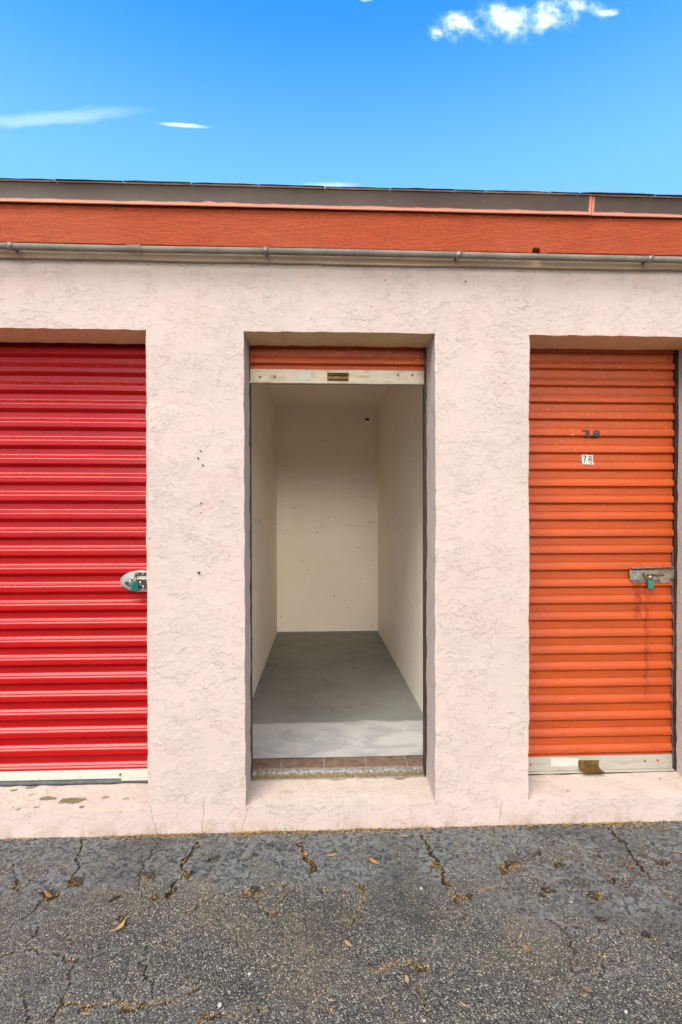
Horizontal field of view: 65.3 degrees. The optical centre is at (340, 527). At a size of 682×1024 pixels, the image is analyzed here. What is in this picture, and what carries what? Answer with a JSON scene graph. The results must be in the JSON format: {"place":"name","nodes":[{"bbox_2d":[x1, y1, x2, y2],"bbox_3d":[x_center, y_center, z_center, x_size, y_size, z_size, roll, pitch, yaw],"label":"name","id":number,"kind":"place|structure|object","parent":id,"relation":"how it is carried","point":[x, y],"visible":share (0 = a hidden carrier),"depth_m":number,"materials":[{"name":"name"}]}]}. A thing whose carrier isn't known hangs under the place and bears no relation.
{"place":"outdoors","nodes":[
{"label":"outdoors","id":0,"kind":"place"},
{"bbox_2d":[0,178,681,838],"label":"storage building","id":1,"kind":"structure","parent":0,"point":[338,482],"depth_m":2.66,"materials":[{"name":"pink paint"}]},
{"bbox_2d":[0,342,147,786],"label":"roll up door","id":2,"kind":"structure","parent":1,"relation":"in","point":[74,689],"depth_m":2.73,"materials":[{"name":"red paint"}]},
{"bbox_2d":[130,576,138,590],"bbox_3d":[-1.048,0.286,2.697,0.038,0.078,0.019,-1,1,-35],"label":"padlock","id":3,"kind":"object","parent":2,"relation":"hanging from","point":[134,585],"visible":1,"depth_m":2.69,"materials":[{"name":"metal"}]},
{"bbox_2d":[249,345,424,385],"bbox_3d":[-0.013,-0.917,2.770,0.960,0.344,0.044,0,1,-2],"label":"roll up door","id":4,"kind":"structure","parent":1,"relation":"in","point":[294,364],"depth_m":2.77,"materials":[{"name":"orange paint"}]},
{"bbox_2d":[528,348,678,773],"bbox_3d":[1.324,0.111,2.837,1.026,2.405,0.103,0,1,-2],"label":"roll up door","id":5,"kind":"structure","parent":1,"relation":"in","point":[604,424],"depth_m":2.85,"materials":[{"name":"orange paint"}]},
{"bbox_2d":[647,576,653,588],"bbox_3d":[1.646,0.292,2.827,0.031,0.070,0.017,0,1,6],"label":"padlock","id":6,"kind":"object","parent":5,"relation":"hanging from","point":[650,584],"visible":1,"depth_m":2.82,"materials":[{"name":"metal"}]},
{"bbox_2d":[0,755,681,1023],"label":"ground","id":7,"kind":"structure","parent":0,"point":[222,926],"depth_m":1.97,"materials":[{"name":"grey asphalt"}]},
{"bbox_2d":[43,888,51,896],"bbox_3d":[-1.172,1.464,2.126,0.068,0.015,0.015,7,9,32],"label":"fallen leaf","id":8,"kind":"object","parent":7,"relation":"on","point":[47,894],"visible":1,"depth_m":2.13,"materials":[{"name":"orange plant"}]},
{"bbox_2d":[111,918,125,930],"bbox_3d":[-0.816,1.465,1.950,0.017,0.018,0.068,0,1,26],"label":"fallen leaf","id":9,"kind":"object","parent":7,"relation":"on","point":[119,926],"visible":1,"depth_m":1.96,"materials":[{"name":"plant"}]},
{"bbox_2d":[0,772,680,1023],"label":"leaf litter","id":10,"kind":"object","parent":7,"relation":"on","point":[307,831],"visible":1,"depth_m":2.26,"materials":[{"name":"brown plant"}]},
{"bbox_2d":[524,944,531,951],"bbox_3d":[0.649,1.462,1.842,0.023,0.019,0.039,4,-5,-22],"label":"fallen leaf","id":11,"kind":"object","parent":7,"relation":"on","point":[526,948],"visible":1,"depth_m":1.85,"materials":[{"name":"orange plant"}]},
{"bbox_2d":[0,0,681,195],"label":"sky","id":12,"kind":"structure","parent":0,"point":[549,96],"materials":[{"name":"blue"}]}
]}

